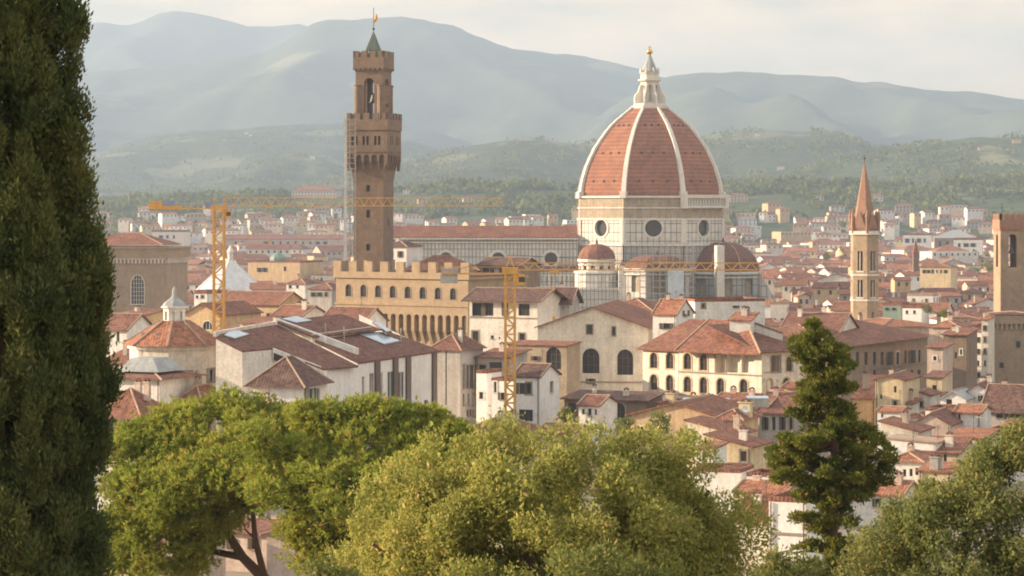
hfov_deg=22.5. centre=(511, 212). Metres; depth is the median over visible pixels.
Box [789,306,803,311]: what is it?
town house
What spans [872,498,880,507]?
window
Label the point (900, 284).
town house
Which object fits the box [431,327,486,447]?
town house
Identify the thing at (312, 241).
long station house
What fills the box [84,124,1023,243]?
slope woods
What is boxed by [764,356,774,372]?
window
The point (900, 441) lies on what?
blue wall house
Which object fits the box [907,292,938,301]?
town house
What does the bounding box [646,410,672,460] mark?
town tree
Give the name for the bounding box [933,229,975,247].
brown market block
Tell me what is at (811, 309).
town house
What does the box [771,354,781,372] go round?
window
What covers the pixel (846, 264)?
town house
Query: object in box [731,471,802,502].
tiled roof
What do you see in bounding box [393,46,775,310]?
cathedral
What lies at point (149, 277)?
building
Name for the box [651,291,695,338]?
white gabled house
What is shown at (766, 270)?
town house
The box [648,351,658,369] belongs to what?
window
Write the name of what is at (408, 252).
turret house
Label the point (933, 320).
town house
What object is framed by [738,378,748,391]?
window
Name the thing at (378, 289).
window
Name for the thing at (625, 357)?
window
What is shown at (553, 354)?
window
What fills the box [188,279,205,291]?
town house
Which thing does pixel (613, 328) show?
window
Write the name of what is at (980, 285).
town house
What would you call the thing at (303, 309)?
dormer house
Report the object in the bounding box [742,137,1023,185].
foothill
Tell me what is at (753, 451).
shuttered ochre house
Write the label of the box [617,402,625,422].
window
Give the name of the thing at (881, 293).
town house
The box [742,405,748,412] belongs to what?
satellite dish
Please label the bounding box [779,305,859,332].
red hall
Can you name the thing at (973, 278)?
town house
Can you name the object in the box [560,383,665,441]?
brown barn
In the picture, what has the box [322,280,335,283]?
town house
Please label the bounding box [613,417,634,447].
town tree
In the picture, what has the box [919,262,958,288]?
yellow long block
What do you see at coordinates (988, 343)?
alley front house
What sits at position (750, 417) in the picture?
corner ochre house
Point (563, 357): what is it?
stone annex
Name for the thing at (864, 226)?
bell tower
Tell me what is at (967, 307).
town house
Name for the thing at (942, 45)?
sky
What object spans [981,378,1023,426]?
dark roof house
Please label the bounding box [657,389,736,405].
roof garden house
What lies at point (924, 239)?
white office block
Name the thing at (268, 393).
cottage
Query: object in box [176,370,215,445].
cottage
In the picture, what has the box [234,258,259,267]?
town house
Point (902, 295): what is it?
town house
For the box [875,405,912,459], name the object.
tiny red house
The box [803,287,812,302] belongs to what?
town house
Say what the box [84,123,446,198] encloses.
foothill
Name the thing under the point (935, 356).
window
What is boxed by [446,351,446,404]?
window
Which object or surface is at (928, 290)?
town house
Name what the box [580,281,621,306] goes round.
scaffolding
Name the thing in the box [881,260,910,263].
town house
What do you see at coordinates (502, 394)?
window
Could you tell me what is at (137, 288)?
window
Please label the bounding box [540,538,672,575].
garden bush
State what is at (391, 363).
museum block
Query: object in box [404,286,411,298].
window
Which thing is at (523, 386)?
window
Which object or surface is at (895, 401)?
window
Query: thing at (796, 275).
town house
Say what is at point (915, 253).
spire tower
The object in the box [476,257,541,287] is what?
hall
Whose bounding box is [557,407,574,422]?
town tree
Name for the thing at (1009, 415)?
window
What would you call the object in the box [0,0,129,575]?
cypress tree
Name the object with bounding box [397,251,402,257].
window
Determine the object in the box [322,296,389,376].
gabled annex
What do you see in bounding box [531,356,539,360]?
window
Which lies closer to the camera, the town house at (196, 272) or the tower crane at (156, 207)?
the tower crane at (156, 207)
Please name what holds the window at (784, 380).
in the palace wing at (783, 368)
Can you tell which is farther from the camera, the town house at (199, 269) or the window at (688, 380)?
the town house at (199, 269)
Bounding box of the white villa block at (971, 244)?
[954,238,982,254]
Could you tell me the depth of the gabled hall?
456.31 m
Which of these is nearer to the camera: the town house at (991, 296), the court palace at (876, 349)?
the court palace at (876, 349)
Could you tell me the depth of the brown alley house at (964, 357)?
544.34 m
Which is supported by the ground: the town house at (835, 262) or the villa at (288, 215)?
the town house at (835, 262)
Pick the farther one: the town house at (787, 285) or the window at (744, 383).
the town house at (787, 285)
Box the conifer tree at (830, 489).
[763,315,899,575]
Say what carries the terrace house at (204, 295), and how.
on the ground
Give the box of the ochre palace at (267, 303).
[218,290,308,315]
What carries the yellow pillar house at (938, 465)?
on the ground
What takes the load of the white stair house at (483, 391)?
on the ground
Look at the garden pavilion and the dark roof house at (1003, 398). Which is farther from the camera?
the dark roof house at (1003, 398)
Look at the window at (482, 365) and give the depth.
427.65 m
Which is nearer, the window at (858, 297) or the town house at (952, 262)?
the window at (858, 297)
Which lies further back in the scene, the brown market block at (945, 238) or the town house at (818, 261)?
the brown market block at (945, 238)
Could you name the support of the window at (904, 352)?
in the court palace at (876, 349)
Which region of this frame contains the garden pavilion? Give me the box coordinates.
[242,355,334,404]
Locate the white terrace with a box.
[693,463,753,513]
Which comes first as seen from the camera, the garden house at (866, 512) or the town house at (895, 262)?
the garden house at (866, 512)
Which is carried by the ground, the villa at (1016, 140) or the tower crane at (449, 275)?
the tower crane at (449, 275)
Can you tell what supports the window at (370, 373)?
in the museum block at (391, 363)
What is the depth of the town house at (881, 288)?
1120.57 m
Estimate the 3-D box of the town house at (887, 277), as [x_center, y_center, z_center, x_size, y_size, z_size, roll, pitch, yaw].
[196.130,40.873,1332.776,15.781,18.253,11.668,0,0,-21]
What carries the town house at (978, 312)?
on the ground
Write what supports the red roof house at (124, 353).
on the ground
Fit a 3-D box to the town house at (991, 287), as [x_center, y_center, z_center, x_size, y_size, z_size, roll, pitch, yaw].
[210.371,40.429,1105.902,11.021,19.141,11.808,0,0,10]
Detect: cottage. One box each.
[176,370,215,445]
[263,389,282,406]
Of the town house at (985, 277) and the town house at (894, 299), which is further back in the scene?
the town house at (985, 277)
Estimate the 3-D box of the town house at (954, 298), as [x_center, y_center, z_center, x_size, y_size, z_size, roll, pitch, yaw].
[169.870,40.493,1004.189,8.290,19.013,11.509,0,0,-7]
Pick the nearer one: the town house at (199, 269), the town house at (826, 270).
the town house at (826, 270)
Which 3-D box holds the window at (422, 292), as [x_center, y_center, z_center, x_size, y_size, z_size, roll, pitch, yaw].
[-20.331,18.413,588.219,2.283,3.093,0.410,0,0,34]
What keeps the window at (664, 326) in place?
in the white gabled house at (668, 312)
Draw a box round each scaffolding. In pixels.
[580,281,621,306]
[640,243,693,300]
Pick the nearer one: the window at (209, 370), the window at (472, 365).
the window at (209, 370)
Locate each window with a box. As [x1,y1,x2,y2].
[108,419,116,431]
[130,275,144,304]
[202,320,211,330]
[206,367,215,383]
[226,542,232,550]
[247,538,258,550]
[304,387,308,401]
[309,388,315,402]
[344,283,351,296]
[359,284,366,297]
[370,373,373,391]
[374,285,381,297]
[388,371,392,397]
[389,285,396,298]
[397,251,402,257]
[399,372,402,397]
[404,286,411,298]
[418,286,426,299]
[434,287,441,299]
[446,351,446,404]
[449,287,456,300]
[462,363,465,389]
[467,365,470,388]
[471,330,479,342]
[472,365,475,388]
[472,392,475,406]
[474,303,485,316]
[477,390,484,399]
[478,363,486,369]
[482,268,490,272]
[486,303,492,315]
[491,269,501,272]
[491,362,501,367]
[492,380,497,393]
[498,392,503,400]
[516,383,526,393]
[518,332,525,339]
[519,304,529,315]
[519,409,532,420]
[524,381,532,395]
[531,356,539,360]
[547,347,560,368]
[549,379,553,394]
[569,403,575,413]
[583,348,598,372]
[586,324,592,334]
[611,326,615,335]
[617,349,632,374]
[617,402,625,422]
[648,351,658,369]
[648,373,658,391]
[659,323,672,329]
[664,352,674,369]
[664,374,674,391]
[682,352,692,370]
[682,375,691,392]
[698,353,708,371]
[698,376,707,394]
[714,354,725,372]
[715,377,724,394]
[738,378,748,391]
[738,449,747,462]
[762,417,768,430]
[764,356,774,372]
[766,378,773,390]
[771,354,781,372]
[771,417,775,430]
[779,417,785,430]
[782,376,789,384]
[785,355,793,372]
[787,416,794,430]
[856,251,863,271]
[856,280,863,298]
[864,352,866,365]
[870,251,875,271]
[870,280,875,298]
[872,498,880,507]
[880,352,882,365]
[886,352,892,365]
[892,399,897,405]
[896,351,899,364]
[903,350,907,363]
[909,350,915,363]
[919,400,924,407]
[932,355,937,361]
[958,348,963,355]
[995,414,1003,418]
[998,362,1004,368]
[1005,414,1021,418]
[1015,340,1021,348]
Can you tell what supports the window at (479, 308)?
in the loggia palace at (535, 307)
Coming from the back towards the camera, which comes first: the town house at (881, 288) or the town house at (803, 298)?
the town house at (881, 288)
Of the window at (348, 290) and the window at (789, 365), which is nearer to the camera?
the window at (789, 365)
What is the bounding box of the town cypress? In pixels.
[838,246,844,272]
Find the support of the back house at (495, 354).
on the ground
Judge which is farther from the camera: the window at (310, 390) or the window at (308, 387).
the window at (310, 390)
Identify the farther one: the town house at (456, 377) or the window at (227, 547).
the town house at (456, 377)
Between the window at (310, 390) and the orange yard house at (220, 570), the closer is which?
the orange yard house at (220, 570)
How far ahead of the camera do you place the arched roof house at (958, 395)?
397.68 m
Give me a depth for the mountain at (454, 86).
9429.12 m
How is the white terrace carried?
on the ground
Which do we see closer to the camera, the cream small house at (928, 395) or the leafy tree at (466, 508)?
the leafy tree at (466, 508)
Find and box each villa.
[281,214,294,216]
[292,186,341,197]
[343,211,353,217]
[403,188,409,193]
[417,198,425,203]
[462,196,474,201]
[730,193,747,201]
[738,217,756,225]
[764,212,775,222]
[777,166,784,170]
[796,219,812,227]
[813,195,823,200]
[829,205,843,211]
[871,194,883,201]
[895,204,913,212]
[926,219,941,224]
[966,219,985,228]
[1012,139,1020,142]
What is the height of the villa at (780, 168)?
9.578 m
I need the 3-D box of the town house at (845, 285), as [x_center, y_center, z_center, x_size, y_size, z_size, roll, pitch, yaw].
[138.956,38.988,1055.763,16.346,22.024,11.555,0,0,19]
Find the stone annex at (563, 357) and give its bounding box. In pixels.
[507,340,581,422]
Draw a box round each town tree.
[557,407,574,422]
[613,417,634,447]
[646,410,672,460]
[922,306,932,312]
[937,309,951,317]
[980,263,993,273]
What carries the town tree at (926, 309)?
on the ground
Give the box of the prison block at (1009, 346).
[983,311,1023,383]
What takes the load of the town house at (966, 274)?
on the ground
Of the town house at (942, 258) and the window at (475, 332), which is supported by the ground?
the town house at (942, 258)
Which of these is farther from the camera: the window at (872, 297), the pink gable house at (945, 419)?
the window at (872, 297)
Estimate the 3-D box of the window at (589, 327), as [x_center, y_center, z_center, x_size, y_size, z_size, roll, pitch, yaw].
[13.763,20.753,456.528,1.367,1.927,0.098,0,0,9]
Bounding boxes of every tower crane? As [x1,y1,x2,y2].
[149,197,502,333]
[440,255,757,414]
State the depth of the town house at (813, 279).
1199.75 m
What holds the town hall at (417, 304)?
on the ground
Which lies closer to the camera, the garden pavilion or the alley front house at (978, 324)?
the garden pavilion
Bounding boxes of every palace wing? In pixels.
[636,319,705,400]
[706,323,804,392]
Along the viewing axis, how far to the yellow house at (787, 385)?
401.97 m
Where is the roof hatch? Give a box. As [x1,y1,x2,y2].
[746,396,768,406]
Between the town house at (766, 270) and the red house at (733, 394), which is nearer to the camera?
the red house at (733, 394)
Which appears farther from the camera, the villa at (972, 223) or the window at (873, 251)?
the villa at (972, 223)
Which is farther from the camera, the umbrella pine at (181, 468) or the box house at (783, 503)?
the box house at (783, 503)
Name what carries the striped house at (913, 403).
on the ground
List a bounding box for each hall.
[333,260,528,345]
[406,255,479,272]
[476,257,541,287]
[534,299,652,390]
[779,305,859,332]
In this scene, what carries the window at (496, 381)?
in the flat white house at (497, 392)
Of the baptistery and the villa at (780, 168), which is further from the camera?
the villa at (780, 168)
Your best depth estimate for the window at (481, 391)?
415.71 m
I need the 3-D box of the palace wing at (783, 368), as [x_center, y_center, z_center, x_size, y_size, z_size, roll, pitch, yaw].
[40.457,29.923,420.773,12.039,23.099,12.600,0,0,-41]
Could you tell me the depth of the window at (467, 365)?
425.57 m
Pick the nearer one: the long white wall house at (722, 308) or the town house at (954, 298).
the long white wall house at (722, 308)
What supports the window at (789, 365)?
in the palace wing at (783, 368)
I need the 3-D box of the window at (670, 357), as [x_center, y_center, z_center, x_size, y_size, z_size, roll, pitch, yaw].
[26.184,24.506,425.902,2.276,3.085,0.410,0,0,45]
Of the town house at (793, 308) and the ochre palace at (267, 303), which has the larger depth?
the town house at (793, 308)
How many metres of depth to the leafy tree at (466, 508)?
62.55 m
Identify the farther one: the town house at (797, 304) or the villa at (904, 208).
the villa at (904, 208)
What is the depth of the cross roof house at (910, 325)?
645.96 m
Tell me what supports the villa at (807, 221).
on the wooded belt hill at (757, 200)
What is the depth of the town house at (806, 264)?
1545.96 m
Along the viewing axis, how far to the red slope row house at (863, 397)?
411.72 m
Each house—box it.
[92,378,162,509]
[101,303,151,356]
[104,531,225,575]
[107,339,129,371]
[116,356,206,403]
[121,305,162,323]
[152,230,189,245]
[188,259,206,269]
[188,271,209,273]
[188,273,200,278]
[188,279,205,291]
[192,267,208,270]
[193,513,281,571]
[194,289,220,306]
[199,271,211,278]
[205,260,221,269]
[216,325,239,336]
[226,234,343,251]
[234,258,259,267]
[237,316,272,326]
[249,281,285,290]
[256,281,275,282]
[259,530,313,575]
[269,299,325,346]
[284,274,321,304]
[307,253,325,261]
[307,282,335,310]
[309,277,325,283]
[311,272,335,280]
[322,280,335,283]
[323,257,343,266]
[393,236,424,268]
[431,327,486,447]
[474,342,531,375]
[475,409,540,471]
[476,356,501,423]
[491,375,512,416]
[511,350,561,424]
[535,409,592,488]
[536,282,583,317]
[576,394,619,475]
[625,393,759,486]
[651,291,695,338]
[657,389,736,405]
[674,297,764,325]
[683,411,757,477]
[697,440,729,463]
[703,420,773,469]
[714,398,762,436]
[717,379,776,436]
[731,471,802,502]
[732,480,776,568]
[746,468,773,479]
[756,386,829,457]
[759,263,775,268]
[759,267,780,272]
[761,259,785,267]
[761,274,775,295]
[765,296,775,317]
[765,318,776,323]
[767,270,792,274]
[767,320,782,328]
[767,490,822,566]
[768,379,798,391]
[770,298,788,321]
[774,277,788,281]
[776,273,812,278]
[778,265,807,270]
[780,297,802,307]
[781,268,806,271]
[781,277,809,300]
[781,376,808,390]
[785,259,799,266]
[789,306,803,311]
[792,291,810,307]
[796,259,814,268]
[800,308,821,311]
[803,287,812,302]
[806,267,821,273]
[806,275,823,285]
[810,260,830,262]
[812,280,840,304]
[818,267,847,275]
[818,272,850,281]
[821,297,849,307]
[830,260,850,264]
[830,300,954,322]
[831,280,850,296]
[838,260,850,266]
[839,287,850,298]
[850,366,886,454]
[853,470,920,526]
[857,313,932,344]
[873,356,921,453]
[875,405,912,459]
[877,401,934,474]
[878,263,885,270]
[878,269,892,272]
[878,272,884,281]
[878,282,890,288]
[878,286,888,291]
[878,291,886,297]
[878,297,888,301]
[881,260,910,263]
[882,301,908,319]
[883,292,911,299]
[884,274,894,280]
[884,297,906,301]
[885,264,912,270]
[886,421,943,455]
[887,430,935,482]
[890,276,911,291]
[894,271,919,290]
[902,304,928,322]
[905,388,922,413]
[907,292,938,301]
[910,410,924,420]
[915,452,962,514]
[916,397,962,435]
[917,284,957,292]
[919,257,938,265]
[919,379,941,410]
[922,425,973,462]
[924,332,955,391]
[924,370,951,393]
[925,404,955,415]
[926,313,975,343]
[929,313,977,323]
[934,311,971,322]
[934,380,948,396]
[937,292,961,306]
[938,375,975,404]
[939,255,949,261]
[940,323,979,389]
[941,258,965,265]
[952,403,993,427]
[953,305,989,312]
[953,414,998,450]
[957,271,980,276]
[957,276,977,281]
[958,263,981,271]
[959,287,986,299]
[959,308,993,315]
[961,281,993,290]
[963,293,993,309]
[966,372,993,403]
[970,319,981,322]
[971,322,981,327]
[977,327,981,381]
[978,274,993,280]
[980,315,995,382]
[981,264,1008,271]
[981,293,993,299]
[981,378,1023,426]
[989,284,993,292]
[990,425,1023,483]
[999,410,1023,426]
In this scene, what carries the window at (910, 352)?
in the court palace at (876, 349)
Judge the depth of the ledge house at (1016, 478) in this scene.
355.36 m
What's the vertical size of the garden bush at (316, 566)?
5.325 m
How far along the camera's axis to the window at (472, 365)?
427.39 m
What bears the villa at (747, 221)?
on the wooded belt hill at (757, 200)
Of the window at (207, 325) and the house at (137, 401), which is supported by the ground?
the house at (137, 401)
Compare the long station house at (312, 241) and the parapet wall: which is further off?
the long station house at (312, 241)
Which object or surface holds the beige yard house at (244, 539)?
on the ground
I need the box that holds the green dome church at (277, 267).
[248,251,323,282]
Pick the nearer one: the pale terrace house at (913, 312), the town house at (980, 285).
the pale terrace house at (913, 312)
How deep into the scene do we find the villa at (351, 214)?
2950.23 m
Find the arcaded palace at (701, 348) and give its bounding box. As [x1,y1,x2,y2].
[674,318,806,397]
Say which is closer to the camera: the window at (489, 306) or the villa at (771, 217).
the window at (489, 306)
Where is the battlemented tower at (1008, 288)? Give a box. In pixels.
[992,214,1023,311]
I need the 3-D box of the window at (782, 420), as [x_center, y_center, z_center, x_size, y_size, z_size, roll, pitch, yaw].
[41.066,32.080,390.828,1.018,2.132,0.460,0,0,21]
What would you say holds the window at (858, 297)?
in the bell tower at (864, 226)
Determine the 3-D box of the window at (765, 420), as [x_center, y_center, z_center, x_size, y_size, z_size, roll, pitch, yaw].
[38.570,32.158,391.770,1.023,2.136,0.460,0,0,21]
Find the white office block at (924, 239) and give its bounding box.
[903,233,931,248]
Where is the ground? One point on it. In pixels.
(273, 515)
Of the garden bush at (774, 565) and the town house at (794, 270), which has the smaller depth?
the garden bush at (774, 565)
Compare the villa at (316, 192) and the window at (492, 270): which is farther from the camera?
the villa at (316, 192)
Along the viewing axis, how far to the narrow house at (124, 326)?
478.96 m
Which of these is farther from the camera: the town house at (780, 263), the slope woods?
the slope woods
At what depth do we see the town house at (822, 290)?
1001.22 m
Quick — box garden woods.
[190,238,1008,271]
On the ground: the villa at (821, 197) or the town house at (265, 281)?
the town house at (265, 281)
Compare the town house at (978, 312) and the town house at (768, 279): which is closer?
the town house at (978, 312)
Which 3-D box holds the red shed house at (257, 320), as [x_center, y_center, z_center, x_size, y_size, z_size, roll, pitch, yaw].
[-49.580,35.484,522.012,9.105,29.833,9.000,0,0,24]
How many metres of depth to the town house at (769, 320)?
798.29 m
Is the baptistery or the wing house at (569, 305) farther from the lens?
the baptistery
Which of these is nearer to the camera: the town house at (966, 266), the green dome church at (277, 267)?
the green dome church at (277, 267)
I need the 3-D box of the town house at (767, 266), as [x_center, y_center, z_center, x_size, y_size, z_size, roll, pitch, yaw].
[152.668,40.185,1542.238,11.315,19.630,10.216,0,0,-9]
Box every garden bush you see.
[294,553,362,575]
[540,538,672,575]
[747,542,831,575]
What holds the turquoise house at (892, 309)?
on the ground
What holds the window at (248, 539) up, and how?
in the beige yard house at (244, 539)
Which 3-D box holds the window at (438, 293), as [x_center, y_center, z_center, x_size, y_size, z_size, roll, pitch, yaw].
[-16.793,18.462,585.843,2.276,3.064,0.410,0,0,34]
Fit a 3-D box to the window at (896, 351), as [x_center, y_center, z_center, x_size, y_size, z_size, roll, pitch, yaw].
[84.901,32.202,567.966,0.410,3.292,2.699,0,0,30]
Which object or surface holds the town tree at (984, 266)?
on the ground
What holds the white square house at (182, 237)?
on the ground
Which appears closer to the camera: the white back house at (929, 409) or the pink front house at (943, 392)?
the white back house at (929, 409)
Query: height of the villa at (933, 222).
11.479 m
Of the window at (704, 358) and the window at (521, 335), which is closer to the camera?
the window at (704, 358)
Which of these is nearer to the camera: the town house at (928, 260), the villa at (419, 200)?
the town house at (928, 260)
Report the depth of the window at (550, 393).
406.97 m
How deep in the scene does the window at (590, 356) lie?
456.79 m
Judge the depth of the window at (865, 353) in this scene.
552.34 m
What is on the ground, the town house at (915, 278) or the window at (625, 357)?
the town house at (915, 278)
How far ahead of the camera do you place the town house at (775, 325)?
758.75 m
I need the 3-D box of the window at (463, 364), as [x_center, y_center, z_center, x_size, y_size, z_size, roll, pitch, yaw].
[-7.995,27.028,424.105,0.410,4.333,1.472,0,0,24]
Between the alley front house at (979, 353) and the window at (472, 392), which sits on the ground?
the alley front house at (979, 353)
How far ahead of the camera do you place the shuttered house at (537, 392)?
403.70 m
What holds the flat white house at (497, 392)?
on the ground
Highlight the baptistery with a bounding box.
[196,245,256,290]
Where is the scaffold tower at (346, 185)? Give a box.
[344,113,355,260]
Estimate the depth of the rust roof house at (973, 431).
352.64 m
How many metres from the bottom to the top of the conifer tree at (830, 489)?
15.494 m
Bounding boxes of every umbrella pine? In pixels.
[94,381,332,575]
[231,388,482,575]
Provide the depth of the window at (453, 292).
583.53 m
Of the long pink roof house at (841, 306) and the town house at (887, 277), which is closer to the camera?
the long pink roof house at (841, 306)
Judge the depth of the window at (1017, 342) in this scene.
599.12 m
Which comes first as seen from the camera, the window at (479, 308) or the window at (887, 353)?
the window at (479, 308)
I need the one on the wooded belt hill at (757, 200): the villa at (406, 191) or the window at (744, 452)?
the villa at (406, 191)
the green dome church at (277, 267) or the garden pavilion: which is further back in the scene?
the green dome church at (277, 267)
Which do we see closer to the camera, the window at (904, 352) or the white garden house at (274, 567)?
the white garden house at (274, 567)
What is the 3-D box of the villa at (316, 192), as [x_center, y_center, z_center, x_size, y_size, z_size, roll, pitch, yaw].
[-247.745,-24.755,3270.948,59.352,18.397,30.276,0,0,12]
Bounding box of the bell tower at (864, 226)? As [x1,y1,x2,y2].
[848,156,880,319]
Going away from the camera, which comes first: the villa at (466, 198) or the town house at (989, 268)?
the town house at (989, 268)
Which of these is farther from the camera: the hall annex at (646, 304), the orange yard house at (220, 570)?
the hall annex at (646, 304)
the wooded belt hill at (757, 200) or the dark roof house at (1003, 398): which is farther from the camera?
the wooded belt hill at (757, 200)
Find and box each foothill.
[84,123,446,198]
[324,131,878,190]
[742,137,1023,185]
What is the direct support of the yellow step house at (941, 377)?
on the ground
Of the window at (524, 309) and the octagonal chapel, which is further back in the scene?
the window at (524, 309)
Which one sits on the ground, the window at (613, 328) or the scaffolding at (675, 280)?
the scaffolding at (675, 280)
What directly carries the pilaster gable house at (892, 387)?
on the ground
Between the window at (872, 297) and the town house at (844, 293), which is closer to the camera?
the window at (872, 297)
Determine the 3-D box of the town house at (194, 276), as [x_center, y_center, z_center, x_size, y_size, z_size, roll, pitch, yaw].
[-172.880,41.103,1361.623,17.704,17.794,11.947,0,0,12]
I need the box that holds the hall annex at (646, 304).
[624,292,657,311]
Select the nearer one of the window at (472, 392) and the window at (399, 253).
the window at (472, 392)
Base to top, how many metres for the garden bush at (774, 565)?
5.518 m
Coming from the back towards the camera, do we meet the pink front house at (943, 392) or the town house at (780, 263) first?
the town house at (780, 263)
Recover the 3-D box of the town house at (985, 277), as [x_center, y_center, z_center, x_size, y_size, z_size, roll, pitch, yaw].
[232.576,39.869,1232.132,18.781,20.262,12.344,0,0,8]
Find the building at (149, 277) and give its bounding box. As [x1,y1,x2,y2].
[103,233,191,312]
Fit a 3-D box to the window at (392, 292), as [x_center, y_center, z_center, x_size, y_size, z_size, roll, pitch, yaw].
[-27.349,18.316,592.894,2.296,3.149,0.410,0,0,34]
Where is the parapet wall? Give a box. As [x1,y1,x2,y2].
[754,322,783,339]
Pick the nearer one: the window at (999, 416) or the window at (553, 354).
the window at (999, 416)
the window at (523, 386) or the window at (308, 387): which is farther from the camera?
the window at (523, 386)
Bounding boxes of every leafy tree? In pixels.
[324,403,781,575]
[827,410,1023,575]
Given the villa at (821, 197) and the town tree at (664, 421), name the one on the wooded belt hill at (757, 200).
the villa at (821, 197)
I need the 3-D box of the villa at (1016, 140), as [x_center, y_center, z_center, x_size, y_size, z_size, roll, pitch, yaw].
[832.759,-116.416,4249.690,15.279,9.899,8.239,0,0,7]
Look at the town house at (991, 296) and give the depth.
1029.41 m
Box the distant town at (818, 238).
[87,201,1009,318]
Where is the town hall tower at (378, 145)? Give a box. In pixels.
[347,8,401,271]
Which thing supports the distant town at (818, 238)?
on the ground
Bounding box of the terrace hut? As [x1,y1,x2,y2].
[721,448,751,468]
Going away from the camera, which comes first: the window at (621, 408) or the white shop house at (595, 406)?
the white shop house at (595, 406)
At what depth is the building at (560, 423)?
345.64 m
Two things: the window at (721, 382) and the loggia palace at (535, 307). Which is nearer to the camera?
the window at (721, 382)
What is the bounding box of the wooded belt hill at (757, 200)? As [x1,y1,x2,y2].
[113,181,1023,242]
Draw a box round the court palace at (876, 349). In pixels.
[775,319,928,402]
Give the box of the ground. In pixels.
[57,455,1023,575]
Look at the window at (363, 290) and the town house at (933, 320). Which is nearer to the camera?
the window at (363, 290)
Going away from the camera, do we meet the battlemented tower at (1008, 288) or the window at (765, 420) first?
the window at (765, 420)
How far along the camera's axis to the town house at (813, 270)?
1440.67 m
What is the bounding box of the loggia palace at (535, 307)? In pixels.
[461,287,567,351]
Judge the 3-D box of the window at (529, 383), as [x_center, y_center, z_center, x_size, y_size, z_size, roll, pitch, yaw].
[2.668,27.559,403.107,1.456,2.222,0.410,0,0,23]
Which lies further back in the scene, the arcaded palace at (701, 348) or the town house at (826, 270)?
the town house at (826, 270)
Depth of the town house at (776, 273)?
1367.35 m
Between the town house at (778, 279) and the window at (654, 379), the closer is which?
the window at (654, 379)
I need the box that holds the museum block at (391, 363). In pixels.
[213,314,441,457]
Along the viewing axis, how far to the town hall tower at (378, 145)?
614.39 m
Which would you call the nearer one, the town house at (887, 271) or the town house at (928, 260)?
the town house at (887, 271)
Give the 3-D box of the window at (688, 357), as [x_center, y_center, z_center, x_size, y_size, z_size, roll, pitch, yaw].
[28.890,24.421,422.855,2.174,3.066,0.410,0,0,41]
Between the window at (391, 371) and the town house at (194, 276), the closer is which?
the window at (391, 371)
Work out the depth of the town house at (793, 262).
1648.66 m
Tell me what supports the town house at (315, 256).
on the ground
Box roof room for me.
[727,306,759,332]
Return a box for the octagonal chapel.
[122,286,215,386]
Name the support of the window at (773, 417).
in the pilaster house at (773, 420)
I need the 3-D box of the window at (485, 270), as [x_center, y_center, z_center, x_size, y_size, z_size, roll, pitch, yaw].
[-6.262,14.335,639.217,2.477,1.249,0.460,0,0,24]
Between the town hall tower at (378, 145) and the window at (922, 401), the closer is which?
the window at (922, 401)
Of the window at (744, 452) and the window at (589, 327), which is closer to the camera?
the window at (744, 452)
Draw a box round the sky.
[75,0,1023,98]
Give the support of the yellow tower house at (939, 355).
on the ground
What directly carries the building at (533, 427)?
on the ground
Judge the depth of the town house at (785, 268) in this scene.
1476.49 m
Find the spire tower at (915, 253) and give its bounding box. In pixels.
[912,239,918,270]
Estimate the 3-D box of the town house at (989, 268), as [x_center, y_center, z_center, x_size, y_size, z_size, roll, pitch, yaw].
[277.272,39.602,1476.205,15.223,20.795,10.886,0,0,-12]
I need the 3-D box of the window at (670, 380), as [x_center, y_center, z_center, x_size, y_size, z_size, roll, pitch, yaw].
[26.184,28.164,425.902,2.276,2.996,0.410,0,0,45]
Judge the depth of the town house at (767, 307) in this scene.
847.26 m
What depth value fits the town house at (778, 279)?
1233.48 m
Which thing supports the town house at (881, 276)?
on the ground
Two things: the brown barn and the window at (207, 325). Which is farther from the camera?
the window at (207, 325)
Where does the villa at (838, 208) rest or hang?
on the wooded belt hill at (757, 200)
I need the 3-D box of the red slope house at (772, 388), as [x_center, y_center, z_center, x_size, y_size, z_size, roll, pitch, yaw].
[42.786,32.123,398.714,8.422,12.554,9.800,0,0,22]
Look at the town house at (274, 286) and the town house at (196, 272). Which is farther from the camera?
the town house at (196, 272)
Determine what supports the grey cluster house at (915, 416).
on the ground
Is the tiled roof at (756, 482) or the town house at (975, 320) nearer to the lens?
the tiled roof at (756, 482)
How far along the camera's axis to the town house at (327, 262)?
1650.16 m
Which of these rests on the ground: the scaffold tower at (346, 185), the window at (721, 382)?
the scaffold tower at (346, 185)
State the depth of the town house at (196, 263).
1542.64 m
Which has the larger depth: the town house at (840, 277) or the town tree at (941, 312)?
the town house at (840, 277)
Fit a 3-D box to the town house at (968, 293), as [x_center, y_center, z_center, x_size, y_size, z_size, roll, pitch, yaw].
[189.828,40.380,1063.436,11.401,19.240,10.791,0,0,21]
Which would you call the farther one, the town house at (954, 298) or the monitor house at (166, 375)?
the town house at (954, 298)

